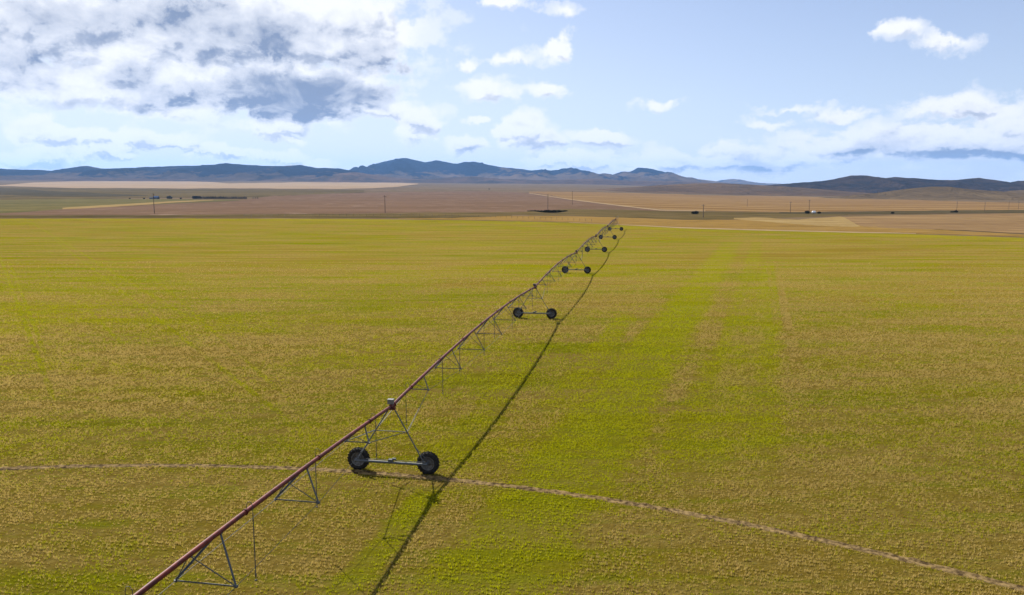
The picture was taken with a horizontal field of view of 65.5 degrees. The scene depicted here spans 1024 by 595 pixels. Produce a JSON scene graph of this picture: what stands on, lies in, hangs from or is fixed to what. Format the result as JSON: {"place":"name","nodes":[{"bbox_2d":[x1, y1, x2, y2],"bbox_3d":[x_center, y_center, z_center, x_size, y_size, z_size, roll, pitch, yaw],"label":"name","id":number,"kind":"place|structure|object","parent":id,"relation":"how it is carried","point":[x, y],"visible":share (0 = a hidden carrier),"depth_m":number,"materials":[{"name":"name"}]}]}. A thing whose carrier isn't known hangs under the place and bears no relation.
{"place":"outdoors","nodes":[
{"label":"outdoors","id":0,"kind":"place"},
{"bbox_2d":[0,188,147,196],"bbox_3d":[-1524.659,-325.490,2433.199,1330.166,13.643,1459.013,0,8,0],"label":"dark pasture","id":1,"kind":"structure","parent":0,"point":[24,192],"depth_m":2104.12,"materials":[{"name":"plant"}]},
{"bbox_2d":[0,175,223,181],"bbox_3d":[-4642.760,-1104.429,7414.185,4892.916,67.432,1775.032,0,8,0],"label":"foothills","id":2,"kind":"structure","parent":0,"point":[31,178],"depth_m":7008.15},
{"bbox_2d":[0,181,227,188],"bbox_3d":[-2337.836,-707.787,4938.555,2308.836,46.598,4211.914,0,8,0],"label":"pale field","id":3,"kind":"structure","parent":0,"point":[135,184],"depth_m":4352.21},
{"bbox_2d":[0,199,233,212],"bbox_3d":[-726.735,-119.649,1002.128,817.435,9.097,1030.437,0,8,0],"label":"green pasture","id":4,"kind":"structure","parent":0,"point":[22,205],"depth_m":1103.52,"materials":[{"name":"green plant"}]},
{"bbox_2d":[63,200,210,208],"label":"straw strip","id":5,"kind":"object","parent":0,"point":[115,205],"visible":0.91,"depth_m":909.53,"materials":[{"name":"beige plant"}]},
{"bbox_2d":[0,187,363,199],"bbox_3d":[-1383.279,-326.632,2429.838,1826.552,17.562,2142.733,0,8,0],"label":"olive pasture","id":6,"kind":"structure","parent":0,"point":[161,193],"depth_m":2379.30,"materials":[{"name":"plant"}]},
{"bbox_2d":[0,163,380,180],"bbox_3d":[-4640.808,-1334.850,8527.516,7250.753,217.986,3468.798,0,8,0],"label":"scrub range","id":7,"kind":"structure","parent":0,"point":[227,172],"depth_m":7827.33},
{"bbox_2d":[0,213,511,217],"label":"field verge","id":8,"kind":"structure","parent":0,"point":[422,215],"depth_m":402.70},
{"bbox_2d":[244,214,591,220],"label":"wire fence","id":9,"kind":"object","parent":8,"relation":"on","point":[439,214],"visible":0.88,"depth_m":399.82,"materials":[{"name":"metal"}]},
{"bbox_2d":[228,182,414,188],"bbox_3d":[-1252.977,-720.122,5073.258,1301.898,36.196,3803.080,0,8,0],"label":"pale field","id":10,"kind":"structure","parent":0,"point":[319,185],"depth_m":4513.68,"materials":[{"name":"beige plant"}]},
{"bbox_2d":[0,191,664,214],"bbox_3d":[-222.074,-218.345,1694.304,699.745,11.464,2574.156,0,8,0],"label":"brown field","id":11,"kind":"structure","parent":0,"point":[400,202],"depth_m":819.64,"materials":[{"name":"brown soil"}]},
{"bbox_2d":[260,172,705,185],"bbox_3d":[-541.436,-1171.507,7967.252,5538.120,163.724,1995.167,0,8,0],"label":"foothills","id":12,"kind":"structure","parent":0,"point":[352,177],"depth_m":7580.28,"materials":[{"name":"blue stone"}]},
{"bbox_2d":[0,218,1023,594],"bbox_3d":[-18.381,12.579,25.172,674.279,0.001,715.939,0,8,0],"label":"crop field","id":13,"kind":"structure","parent":0,"point":[188,244],"depth_m":58.75,"materials":[{"name":"plant"}]},
{"bbox_2d":[125,217,622,594],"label":"sprinkler machine","id":14,"kind":"object","parent":13,"relation":"on","point":[428,462],"visible":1,"depth_m":44.14,"materials":[{"name":"metal"}]},
{"bbox_2d":[0,463,1023,591],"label":"wheel rut","id":15,"kind":"structure","parent":13,"relation":"on","point":[912,560],"depth_m":40.95,"materials":[{"name":"soil"}]},
{"bbox_2d":[0,260,1023,594],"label":"crop regrowth","id":16,"kind":"object","parent":13,"relation":"on","point":[280,404],"visible":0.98,"depth_m":55.80,"materials":[{"name":"green plant"}]},
{"bbox_2d":[0,180,1023,237],"bbox_3d":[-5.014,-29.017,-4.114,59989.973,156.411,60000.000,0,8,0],"label":"ground","id":17,"kind":"structure","parent":0,"point":[449,187],"depth_m":3073.41,"materials":[{"name":"brown soil"}]},
{"bbox_2d":[0,218,1023,241],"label":"bright margin","id":18,"kind":"object","parent":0,"point":[692,229],"visible":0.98,"depth_m":321.80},
{"bbox_2d":[0,0,1023,183],"label":"sky","id":19,"kind":"structure","parent":0,"point":[759,91],"materials":[{"name":"blue"}]},
{"bbox_2d":[350,158,753,184],"bbox_3d":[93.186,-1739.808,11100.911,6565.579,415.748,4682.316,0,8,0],"label":"mountain range","id":20,"kind":"structure","parent":0,"point":[407,168],"depth_m":10225.58,"materials":[{"name":"blue stone"}]},
{"bbox_2d":[530,193,698,210],"bbox_3d":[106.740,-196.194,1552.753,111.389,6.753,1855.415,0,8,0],"label":"dirt road","id":21,"kind":"structure","parent":0,"point":[621,205],"depth_m":864.89,"materials":[{"name":"beige soil"}]},
{"bbox_2d":[455,209,847,219],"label":"sedge bank","id":22,"kind":"structure","parent":0,"point":[652,214],"depth_m":483.16,"materials":[{"name":"plant"}]},
{"bbox_2d":[399,216,1023,236],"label":"golden margin","id":23,"kind":"object","parent":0,"point":[741,224],"visible":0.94,"depth_m":321.62,"materials":[{"name":"beige plant"}]},
{"bbox_2d":[595,183,870,195],"bbox_3d":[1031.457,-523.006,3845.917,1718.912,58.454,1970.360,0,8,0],"label":"rolling hill","id":24,"kind":"structure","parent":0,"point":[721,188],"depth_m":3582.04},
{"bbox_2d":[569,222,915,233],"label":"dirt road","id":25,"kind":"structure","parent":0,"point":[755,229],"depth_m":285.43,"materials":[{"name":"beige soil"}]},
{"bbox_2d":[717,179,775,184],"bbox_3d":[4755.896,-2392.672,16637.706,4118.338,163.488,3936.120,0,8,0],"label":"distant range","id":26,"kind":"structure","parent":0,"point":[739,181],"depth_m":15911.79,"materials":[{"name":"blue stone"}]},
{"bbox_2d":[529,191,1023,211],"bbox_3d":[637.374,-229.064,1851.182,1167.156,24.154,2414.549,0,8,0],"label":"golden field","id":27,"kind":"structure","parent":0,"point":[723,203],"depth_m":1428.63,"materials":[{"name":"beige plant"}]},
{"bbox_2d":[734,216,859,226],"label":"straw bank","id":28,"kind":"structure","parent":0,"point":[837,221],"depth_m":380.78,"materials":[{"name":"beige plant"}]},
{"bbox_2d":[766,175,1023,192],"bbox_3d":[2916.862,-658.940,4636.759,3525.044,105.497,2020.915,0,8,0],"label":"dark hill","id":29,"kind":"structure","parent":0,"point":[862,183],"depth_m":4425.17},
{"bbox_2d":[779,210,1023,213],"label":"sedge bank","id":30,"kind":"structure","parent":0,"point":[947,211],"depth_m":730.41,"materials":[{"name":"plant"}]},
{"bbox_2d":[824,187,1023,200],"bbox_3d":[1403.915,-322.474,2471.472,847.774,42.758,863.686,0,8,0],"label":"grassy hill","id":31,"kind":"structure","parent":0,"point":[938,193],"depth_m":2367.75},
{"bbox_2d":[844,213,1023,232],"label":"pink field","id":32,"kind":"structure","parent":0,"point":[1010,223],"depth_m":389.36,"materials":[{"name":"soil"}]},
{"bbox_2d":[1006,190,1023,193],"bbox_3d":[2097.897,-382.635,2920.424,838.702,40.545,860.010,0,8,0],"label":"grassy hill","id":33,"kind":"structure","parent":0,"point":[1019,191],"depth_m":2900.03,"materials":[{"name":"brown plant"}]}
]}

